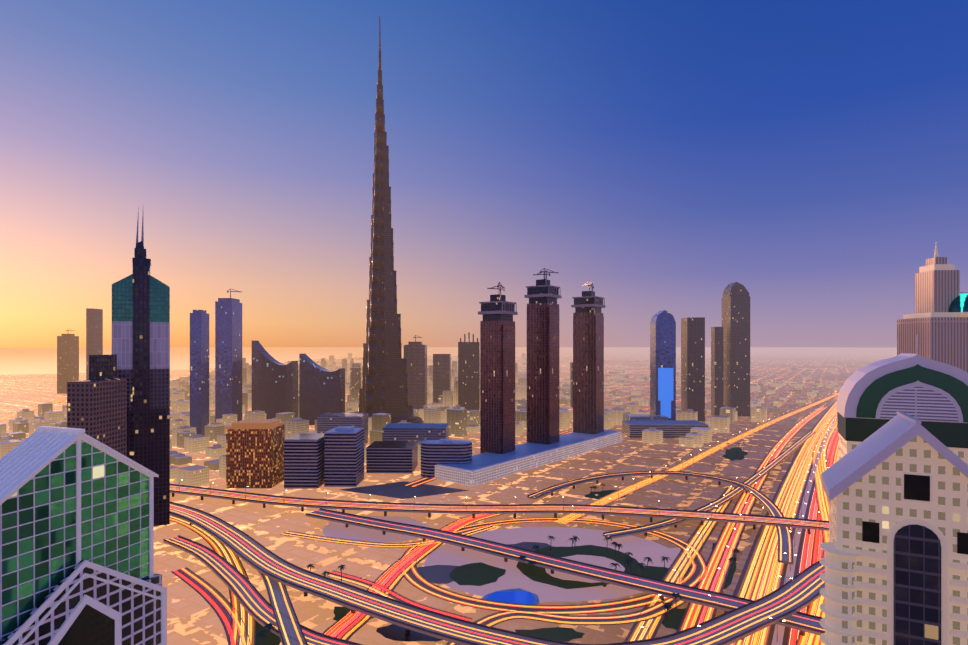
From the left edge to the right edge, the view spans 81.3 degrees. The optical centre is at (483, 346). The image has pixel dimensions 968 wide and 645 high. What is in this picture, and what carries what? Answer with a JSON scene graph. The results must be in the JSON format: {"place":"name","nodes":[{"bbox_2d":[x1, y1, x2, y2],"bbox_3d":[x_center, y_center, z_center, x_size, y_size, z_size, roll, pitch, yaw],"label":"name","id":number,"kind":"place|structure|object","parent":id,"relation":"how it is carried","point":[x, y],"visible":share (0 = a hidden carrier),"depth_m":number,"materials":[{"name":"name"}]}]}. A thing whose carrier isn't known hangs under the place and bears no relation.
{"place":"outdoors","nodes":[
{"label":"outdoors","id":0,"kind":"place"},
{"bbox_2d":[86,308,102,379],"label":"high-rise tower","id":1,"kind":"structure","parent":0,"point":[94,331],"depth_m":1517.11,"materials":[{"name":"grey concrete"}]},
{"bbox_2d":[0,371,210,420],"bbox_3d":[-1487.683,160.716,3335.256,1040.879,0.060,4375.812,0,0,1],"label":"light trails","id":2,"kind":"object","parent":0,"point":[14,414],"visible":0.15,"depth_m":1460.61,"materials":[{"name":"yellow"}]},
{"bbox_2d":[171,567,250,644],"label":"road","id":3,"kind":"structure","parent":0,"point":[214,598],"depth_m":358.27,"materials":[{"name":"grey asphalt"}]},
{"bbox_2d":[173,568,247,644],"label":"light trails","id":4,"kind":"object","parent":3,"relation":"on","point":[218,608],"visible":0.98,"depth_m":351.26,"materials":[{"name":"brown"}]},
{"bbox_2d":[170,515,255,644],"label":"road","id":5,"kind":"structure","parent":0,"point":[228,588],"depth_m":402.55,"materials":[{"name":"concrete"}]},
{"bbox_2d":[170,515,254,644],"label":"light trails","id":6,"kind":"object","parent":5,"relation":"on","point":[249,620],"visible":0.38,"depth_m":401.04,"materials":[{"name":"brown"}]},
{"bbox_2d":[215,289,241,422],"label":"blue tower","id":7,"kind":"structure","parent":0,"point":[228,355],"depth_m":1105.23,"materials":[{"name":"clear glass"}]},
{"bbox_2d":[323,515,427,542],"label":"paved ground patch","id":8,"kind":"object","parent":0,"point":[333,529],"depth_m":488.38,"materials":[{"name":"grey concrete"}]},
{"bbox_2d":[280,525,495,547],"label":"road","id":9,"kind":"structure","parent":0,"point":[373,542],"depth_m":467.25,"materials":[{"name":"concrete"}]},
{"bbox_2d":[282,525,494,546],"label":"light trails","id":10,"kind":"object","parent":9,"relation":"on","point":[381,544],"visible":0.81,"depth_m":467.07,"materials":[{"name":"brown"}]},
{"bbox_2d":[325,570,472,618],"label":"road","id":11,"kind":"structure","parent":0,"point":[391,595],"depth_m":373.60,"materials":[{"name":"asphalt"}]},
{"bbox_2d":[326,571,471,620],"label":"light trails","id":12,"kind":"object","parent":11,"relation":"on","point":[395,595],"visible":0.77,"depth_m":369.81,"materials":[{"name":"red"}]},
{"bbox_2d":[340,481,469,498],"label":"paved ground patch","id":13,"kind":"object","parent":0,"point":[400,490],"depth_m":630.76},
{"bbox_2d":[376,624,441,641],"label":"dark underpass ground","id":14,"kind":"structure","parent":0,"point":[394,632],"depth_m":314.32,"materials":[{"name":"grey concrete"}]},
{"bbox_2d":[404,335,426,409],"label":"tower","id":15,"kind":"structure","parent":0,"point":[415,353],"depth_m":1397.75,"materials":[{"name":"grey concrete"}]},
{"bbox_2d":[7,368,823,377],"bbox_3d":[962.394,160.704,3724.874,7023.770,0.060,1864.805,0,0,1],"label":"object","id":16,"kind":"object","parent":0,"point":[189,375],"visible":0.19,"depth_m":3120.48,"materials":[{"name":"brown"}]},
{"bbox_2d":[417,565,457,583],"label":"dark parking ground","id":17,"kind":"structure","parent":0,"point":[437,574],"depth_m":401.86,"materials":[{"name":"grey asphalt"}]},
{"bbox_2d":[433,354,450,402],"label":"tower","id":18,"kind":"structure","parent":0,"point":[441,372],"depth_m":1496.55,"materials":[{"name":"grey concrete"}]},
{"bbox_2d":[0,347,896,644],"bbox_3d":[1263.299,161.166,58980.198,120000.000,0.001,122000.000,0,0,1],"label":"ground","id":19,"kind":"structure","parent":0,"point":[192,617],"depth_m":613.90,"materials":[{"name":"beige sand"}]},
{"bbox_2d":[57,329,78,393],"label":"tower","id":20,"kind":"structure","parent":19,"relation":"on","point":[67,357],"depth_m":1925.54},
{"bbox_2d":[0,560,166,644],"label":"lattice structure","id":21,"kind":"object","parent":19,"relation":"on","point":[84,602],"visible":1,"depth_m":98.71,"materials":[{"name":"grey metal"}]},
{"bbox_2d":[0,440,148,640],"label":"glass facade","id":22,"kind":"structure","parent":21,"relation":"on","point":[37,538],"depth_m":95.59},
{"bbox_2d":[0,435,153,577],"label":"building frame","id":23,"kind":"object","parent":22,"relation":"attached to","point":[78,505],"depth_m":97.93,"materials":[{"name":"grey metal"}]},
{"bbox_2d":[0,426,158,502],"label":"roof","id":24,"kind":"structure","parent":22,"relation":"on","point":[24,461],"depth_m":94.72,"materials":[{"name":"grey metal"}]},
{"bbox_2d":[67,379,126,456],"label":"brown block","id":25,"kind":"structure","parent":19,"relation":"on","point":[97,409],"depth_m":430.76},
{"bbox_2d":[89,354,116,379],"bbox_3d":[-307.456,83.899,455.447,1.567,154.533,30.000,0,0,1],"label":"dark block","id":26,"kind":"structure","parent":25,"relation":"on","point":[102,366],"depth_m":453.35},
{"bbox_2d":[112,206,169,525],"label":"skyscraper","id":27,"kind":"structure","parent":19,"relation":"on","point":[141,322],"depth_m":501.82,"materials":[{"name":"black glass"}]},
{"bbox_2d":[0,350,348,374],"bbox_3d":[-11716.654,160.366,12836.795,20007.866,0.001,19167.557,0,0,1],"label":"sea strip","id":28,"kind":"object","parent":19,"relation":"on","point":[16,362],"visible":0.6,"depth_m":7514.06,"materials":[{"name":"orange liquid"}]},
{"bbox_2d":[190,310,208,434],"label":"blue tower","id":29,"kind":"structure","parent":19,"relation":"on","point":[199,370],"depth_m":1005.18,"materials":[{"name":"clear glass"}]},
{"bbox_2d":[226,424,284,487],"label":"building","id":30,"kind":"structure","parent":19,"relation":"on","point":[254,458],"depth_m":640.78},
{"bbox_2d":[225,419,284,428],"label":"roof","id":31,"kind":"structure","parent":30,"relation":"on","point":[258,423],"depth_m":644.94,"materials":[{"name":"beige concrete"}]},
{"bbox_2d":[163,535,361,644],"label":"ramp","id":32,"kind":"structure","parent":19,"relation":"on","point":[243,603],"depth_m":360.01,"materials":[{"name":"grey asphalt"}]},
{"bbox_2d":[166,537,346,644],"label":"light trails","id":33,"kind":"object","parent":32,"relation":"on","point":[248,604],"visible":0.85,"depth_m":361.36,"materials":[{"name":"red"}]},
{"bbox_2d":[256,621,280,644],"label":"verge grass","id":34,"kind":"structure","parent":19,"relation":"on","point":[275,639],"depth_m":311.08,"materials":[{"name":"green plant"}]},
{"bbox_2d":[252,341,297,418],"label":"curved building","id":35,"kind":"structure","parent":19,"relation":"on","point":[274,386],"depth_m":1205.35,"materials":[{"name":"grey glass"}]},
{"bbox_2d":[258,572,307,644],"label":"ramp","id":36,"kind":"object","parent":19,"relation":"on","point":[289,628],"visible":0.48,"depth_m":325.54,"materials":[{"name":"grey asphalt"}]},
{"bbox_2d":[266,576,302,644],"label":"light trails","id":37,"kind":"object","parent":36,"relation":"on","point":[296,630],"visible":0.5,"depth_m":325.42,"materials":[{"name":"yellow"}]},
{"bbox_2d":[284,433,323,488],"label":"office building","id":38,"kind":"structure","parent":19,"relation":"on","point":[303,460],"depth_m":639.47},
{"bbox_2d":[299,354,344,424],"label":"curved building","id":39,"kind":"structure","parent":19,"relation":"on","point":[321,390],"depth_m":1152.98,"materials":[{"name":"grey glass"}]},
{"bbox_2d":[317,413,367,443],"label":"block","id":40,"kind":"structure","parent":19,"relation":"on","point":[326,422],"depth_m":899.37,"materials":[{"name":"grey concrete"}]},
{"bbox_2d":[324,428,363,486],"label":"office building","id":41,"kind":"structure","parent":19,"relation":"on","point":[343,459],"depth_m":647.52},
{"bbox_2d":[325,426,362,432],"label":"roof","id":42,"kind":"structure","parent":41,"relation":"on","point":[345,429],"depth_m":659.49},
{"bbox_2d":[333,607,373,620],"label":"verge grass","id":43,"kind":"structure","parent":19,"relation":"on","point":[339,612],"depth_m":341.48,"materials":[{"name":"green plant"}]},
{"bbox_2d":[350,16,423,422],"bbox_3d":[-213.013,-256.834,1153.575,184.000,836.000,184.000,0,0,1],"label":"skyscraper","id":44,"kind":"structure","parent":19,"relation":"on","point":[384,389],"depth_m":1150.27,"materials":[{"name":"grey metal"}]},
{"bbox_2d":[366,441,417,472],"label":"block","id":45,"kind":"structure","parent":19,"relation":"on","point":[391,456],"depth_m":716.75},
{"bbox_2d":[323,514,501,640],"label":"red road streaks","id":46,"kind":"object","parent":19,"relation":"on","point":[366,621],"visible":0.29,"depth_m":392.45,"materials":[{"name":"concrete"}]},
{"bbox_2d":[324,514,498,639],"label":"light trails","id":47,"kind":"object","parent":46,"relation":"on","point":[343,626],"visible":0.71,"depth_m":399.29,"materials":[{"name":"red"}]},
{"bbox_2d":[382,423,448,440],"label":"block","id":48,"kind":"structure","parent":19,"relation":"on","point":[412,431],"depth_m":836.61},
{"bbox_2d":[0,353,870,485],"bbox_3d":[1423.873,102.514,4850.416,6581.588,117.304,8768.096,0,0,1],"label":"low-rise buildings","id":49,"kind":"structure","parent":19,"relation":"on","point":[462,421],"depth_m":1137.15,"materials":[{"name":"beige concrete"}]},
{"bbox_2d":[421,442,471,477],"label":"office building","id":50,"kind":"structure","parent":19,"relation":"on","point":[432,455],"depth_m":687.20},
{"bbox_2d":[422,439,470,443],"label":"roof","id":51,"kind":"structure","parent":50,"relation":"on","point":[445,441],"depth_m":696.47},
{"bbox_2d":[170,501,824,644],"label":"overpass","id":52,"kind":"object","parent":19,"relation":"on","point":[809,599],"depth_m":326.89,"materials":[{"name":"grey"}]},
{"bbox_2d":[170,504,824,644],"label":"light trails","id":53,"kind":"object","parent":52,"relation":"on","point":[815,588],"visible":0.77,"depth_m":328.94,"materials":[{"name":"brown"}]},
{"bbox_2d":[170,484,828,533],"bbox_3d":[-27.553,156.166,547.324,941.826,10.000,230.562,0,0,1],"label":"flyover","id":54,"kind":"object","parent":19,"relation":"on","point":[651,515],"visible":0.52,"depth_m":528.72,"materials":[{"name":"grey concrete"}]},
{"bbox_2d":[170,486,828,527],"bbox_3d":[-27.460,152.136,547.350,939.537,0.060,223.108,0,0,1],"label":"light trails","id":55,"kind":"object","parent":54,"relation":"on","point":[501,509],"visible":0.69,"depth_m":529.33,"materials":[{"name":"brown"}]},
{"bbox_2d":[255,443,743,644],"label":"palm trees","id":56,"kind":"object","parent":19,"relation":"on","point":[261,633],"visible":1,"depth_m":395.19,"materials":[{"name":"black plant"}]},
{"bbox_2d":[435,429,621,486],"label":"podium building","id":57,"kind":"structure","parent":19,"relation":"on","point":[481,468],"depth_m":740.95,"materials":[{"name":"grey concrete"}]},
{"bbox_2d":[478,282,517,453],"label":"skyscraper","id":58,"kind":"structure","parent":57,"relation":"on","point":[497,378],"depth_m":759.19,"materials":[{"name":"concrete"}]},
{"bbox_2d":[524,268,561,443],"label":"skyscraper","id":59,"kind":"structure","parent":57,"relation":"on","point":[543,295],"depth_m":831.98,"materials":[{"name":"concrete"}]},
{"bbox_2d":[571,281,605,433],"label":"skyscraper","id":60,"kind":"structure","parent":57,"relation":"on","point":[588,367],"depth_m":930.32,"materials":[{"name":"concrete"}]},
{"bbox_2d":[515,627,584,641],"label":"verge grass","id":61,"kind":"structure","parent":19,"relation":"on","point":[561,634],"depth_m":316.50,"materials":[{"name":"green plant"}]},
{"bbox_2d":[306,508,824,635],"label":"overpass","id":62,"kind":"object","parent":19,"relation":"on","point":[803,629],"visible":0.67,"depth_m":389.96,"materials":[{"name":"grey"}]},
{"bbox_2d":[311,510,824,630],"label":"light trails","id":63,"kind":"object","parent":62,"relation":"on","point":[568,568],"visible":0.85,"depth_m":390.59,"materials":[{"name":"red"}]},
{"bbox_2d":[405,373,800,486],"bbox_3d":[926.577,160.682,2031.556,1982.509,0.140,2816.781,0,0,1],"label":"boulevard","id":64,"kind":"object","parent":19,"relation":"on","point":[424,480],"visible":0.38,"depth_m":681.37,"materials":[{"name":"asphalt"}]},
{"bbox_2d":[405,373,801,486],"bbox_3d":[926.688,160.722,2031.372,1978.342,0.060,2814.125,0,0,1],"label":"light trails","id":65,"kind":"object","parent":64,"relation":"on","point":[559,433],"visible":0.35,"depth_m":681.24,"materials":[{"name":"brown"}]},
{"bbox_2d":[585,490,625,498],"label":"verge grass","id":66,"kind":"structure","parent":19,"relation":"on","point":[598,494],"depth_m":613.67,"materials":[{"name":"green plant"}]},
{"bbox_2d":[625,414,667,419],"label":"building","id":67,"kind":"structure","parent":19,"relation":"on","point":[643,417],"depth_m":1051.52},
{"bbox_2d":[527,471,792,563],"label":"curved ramp","id":68,"kind":"structure","parent":19,"relation":"on","point":[785,545],"depth_m":612.05,"materials":[{"name":"grey concrete"}]},
{"bbox_2d":[529,472,790,561],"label":"light trails","id":69,"kind":"object","parent":68,"relation":"on","point":[744,487],"visible":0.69,"depth_m":529.75,"materials":[{"name":"brown"}]},
{"bbox_2d":[650,310,675,419],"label":"blue tower","id":70,"kind":"structure","parent":19,"relation":"on","point":[662,338],"depth_m":1076.66,"materials":[{"name":"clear glass"}]},
{"bbox_2d":[658,368,672,417],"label":"illuminated screen","id":71,"kind":"object","parent":70,"relation":"attached to","point":[665,386],"visible":0.89,"depth_m":1076.26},
{"bbox_2d":[622,420,707,438],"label":"podium","id":72,"kind":"object","parent":19,"relation":"on","point":[674,429],"visible":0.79,"depth_m":988.23,"materials":[{"name":"grey concrete"}]},
{"bbox_2d":[662,608,685,629],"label":"verge grass","id":73,"kind":"structure","parent":19,"relation":"on","point":[674,620],"depth_m":332.72,"materials":[{"name":"green plant"}]},
{"bbox_2d":[624,487,732,641],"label":"collector road","id":74,"kind":"structure","parent":19,"relation":"on","point":[663,616],"depth_m":406.48,"materials":[{"name":"grey asphalt"}]},
{"bbox_2d":[681,317,704,420],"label":"dark tower","id":75,"kind":"structure","parent":19,"relation":"on","point":[693,363],"depth_m":1214.28,"materials":[{"name":"grey concrete"}]},
{"bbox_2d":[603,431,814,538],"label":"road","id":76,"kind":"structure","parent":19,"relation":"on","point":[659,526],"depth_m":554.53,"materials":[{"name":"grey asphalt"}]},
{"bbox_2d":[604,432,813,534],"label":"light trails","id":77,"kind":"object","parent":76,"relation":"on","point":[732,491],"visible":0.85,"depth_m":607.23,"materials":[{"name":"yellow"}]},
{"bbox_2d":[711,327,722,415],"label":"skyscraper","id":78,"kind":"structure","parent":19,"relation":"on","point":[716,369],"depth_m":1312.36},
{"bbox_2d":[712,543,735,588],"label":"verge grass","id":79,"kind":"structure","parent":19,"relation":"on","point":[730,577],"depth_m":400.14,"materials":[{"name":"green plant"}]},
{"bbox_2d":[722,447,747,460],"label":"verge grass","id":80,"kind":"structure","parent":19,"relation":"on","point":[731,454],"depth_m":840.89,"materials":[{"name":"green plant"}]},
{"bbox_2d":[676,407,827,631],"bbox_3d":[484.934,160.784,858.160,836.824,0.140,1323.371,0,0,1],"label":"collector road","id":81,"kind":"structure","parent":19,"relation":"on","point":[688,606],"depth_m":464.66,"materials":[{"name":"grey asphalt"}]},
{"bbox_2d":[680,407,826,630],"bbox_3d":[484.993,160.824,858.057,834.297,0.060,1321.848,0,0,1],"label":"light trails","id":82,"kind":"object","parent":81,"relation":"on","point":[692,614],"visible":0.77,"depth_m":448.78,"materials":[{"name":"brown"}]},
{"bbox_2d":[796,418,834,644],"bbox_3d":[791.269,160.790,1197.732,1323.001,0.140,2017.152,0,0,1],"label":"cars","id":83,"kind":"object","parent":19,"relation":"on","point":[822,533],"visible":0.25,"depth_m":552.49,"materials":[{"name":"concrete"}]},
{"bbox_2d":[797,414,836,644],"bbox_3d":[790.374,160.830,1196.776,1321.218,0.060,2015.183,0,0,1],"label":"road light trails","id":84,"kind":"object","parent":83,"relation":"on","point":[814,609],"visible":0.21,"depth_m":573.75,"materials":[{"name":"brown"}]},
{"bbox_2d":[897,241,967,372],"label":"skyscraper","id":85,"kind":"structure","parent":19,"relation":"on","point":[937,322],"depth_m":443.91,"materials":[{"name":"beige concrete"}]},
{"bbox_2d":[458,332,479,410],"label":"tower","id":86,"kind":"structure","parent":0,"point":[468,375],"depth_m":1394.92,"materials":[{"name":"grey concrete"}]},
{"bbox_2d":[450,562,505,585],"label":"grass patch","id":87,"kind":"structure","parent":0,"point":[478,574],"depth_m":398.32,"materials":[{"name":"green plant"}]},
{"bbox_2d":[0,0,967,347],"label":"sky","id":88,"kind":"structure","parent":0,"point":[809,156],"materials":[{"name":"blue"}]},
{"bbox_2d":[481,588,538,604],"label":"pond rim","id":89,"kind":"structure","parent":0,"point":[536,601],"depth_m":366.12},
{"bbox_2d":[486,591,534,604],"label":"pool water","id":90,"kind":"structure","parent":0,"point":[520,597],"depth_m":361.57,"materials":[{"name":"blue liquid"}]},
{"bbox_2d":[506,542,553,550],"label":"grass patch","id":91,"kind":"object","parent":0,"point":[527,545],"depth_m":456.37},
{"bbox_2d":[423,527,678,601],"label":"sand ground","id":92,"kind":"structure","parent":0,"point":[515,577],"depth_m":430.50,"materials":[{"name":"beige sand"}]},
{"bbox_2d":[516,545,641,588],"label":"grass patch","id":93,"kind":"object","parent":92,"relation":"on","point":[537,574],"visible":0.58,"depth_m":418.50,"materials":[{"name":"green plant"}]},
{"bbox_2d":[633,566,668,579],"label":"grass patch","id":94,"kind":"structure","parent":92,"relation":"on","point":[655,572],"depth_m":401.85,"materials":[{"name":"green plant"}]},
{"bbox_2d":[399,518,707,614],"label":"loop road","id":95,"kind":"structure","parent":0,"point":[693,577],"depth_m":367.11,"materials":[{"name":"asphalt"}]},
{"bbox_2d":[404,518,706,613],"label":"loop road light trails","id":96,"kind":"object","parent":95,"relation":"on","point":[426,582],"visible":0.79,"depth_m":371.49,"materials":[{"name":"brown"}]},
{"bbox_2d":[446,598,685,644],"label":"road","id":97,"kind":"structure","parent":0,"point":[588,620],"depth_m":334.49,"materials":[{"name":"grey asphalt"}]},
{"bbox_2d":[449,598,684,644],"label":"road light trails","id":98,"kind":"object","parent":97,"relation":"on","point":[679,602],"visible":0.67,"depth_m":334.37,"materials":[{"name":"yellow"}]},
{"bbox_2d":[570,362,572,406],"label":"tower","id":99,"kind":"structure","parent":0,"point":[571,384],"depth_m":1489.08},
{"bbox_2d":[545,555,624,582],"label":"sand ground","id":100,"kind":"structure","parent":0,"point":[605,562],"depth_m":414.57,"materials":[{"name":"sand"}]},
{"bbox_2d":[670,547,680,553],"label":"paved ground","id":101,"kind":"structure","parent":0,"point":[677,549],"depth_m":447.49,"materials":[{"name":"beige concrete"}]},
{"bbox_2d":[627,487,733,641],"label":"light trails","id":102,"kind":"object","parent":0,"point":[706,527],"visible":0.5,"depth_m":410.19,"materials":[{"name":"yellow"}]},
{"bbox_2d":[555,393,838,523],"bbox_3d":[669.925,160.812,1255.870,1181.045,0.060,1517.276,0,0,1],"label":"road","id":103,"kind":"structure","parent":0,"point":[627,490],"depth_m":743.06,"materials":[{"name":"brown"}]},
{"bbox_2d":[626,381,844,386],"bbox_3d":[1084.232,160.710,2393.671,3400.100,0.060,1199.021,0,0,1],"label":"light trails","id":104,"kind":"object","parent":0,"point":[710,384],"visible":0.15,"depth_m":2321.58,"materials":[{"name":"yellow"}]},
{"bbox_2d":[722,282,749,415],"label":"skyscraper","id":105,"kind":"structure","parent":0,"point":[736,337],"depth_m":1301.51,"materials":[{"name":"grey concrete"}]},
{"bbox_2d":[733,355,896,644],"bbox_3d":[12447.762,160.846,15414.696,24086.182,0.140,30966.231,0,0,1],"label":"sheikh zayed road","id":106,"kind":"structure","parent":0,"point":[772,628],"depth_m":451.36,"materials":[{"name":"asphalt"}]},
{"bbox_2d":[731,355,895,644],"bbox_3d":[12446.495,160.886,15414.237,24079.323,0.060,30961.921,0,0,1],"label":"sheikh zayed road light trails","id":107,"kind":"object","parent":106,"relation":"on","point":[763,573],"visible":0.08,"depth_m":465.15,"materials":[{"name":"yellow"}]},
{"bbox_2d":[179,392,837,641],"bbox_3d":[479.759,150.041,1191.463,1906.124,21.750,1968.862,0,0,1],"label":"street lamps","id":108,"kind":"object","parent":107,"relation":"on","point":[707,518],"visible":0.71,"depth_m":533.58,"materials":[{"name":"silver metal"}]},
{"bbox_2d":[771,356,894,644],"bbox_3d":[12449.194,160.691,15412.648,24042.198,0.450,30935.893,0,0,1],"label":"road","id":109,"kind":"structure","parent":0,"point":[789,574],"depth_m":476.15,"materials":[{"name":"grey asphalt"}]},
{"bbox_2d":[819,435,967,644],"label":"building","id":110,"kind":"structure","parent":0,"point":[894,561],"depth_m":124.66,"materials":[{"name":"concrete"}]},
{"bbox_2d":[821,390,967,501],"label":"roof","id":111,"kind":"structure","parent":110,"relation":"on","point":[899,430],"depth_m":128.27,"materials":[{"name":"metal"}]},
{"bbox_2d":[836,335,967,464],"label":"domed building","id":112,"kind":"structure","parent":0,"point":[872,398],"depth_m":161.18,"materials":[{"name":"green"}]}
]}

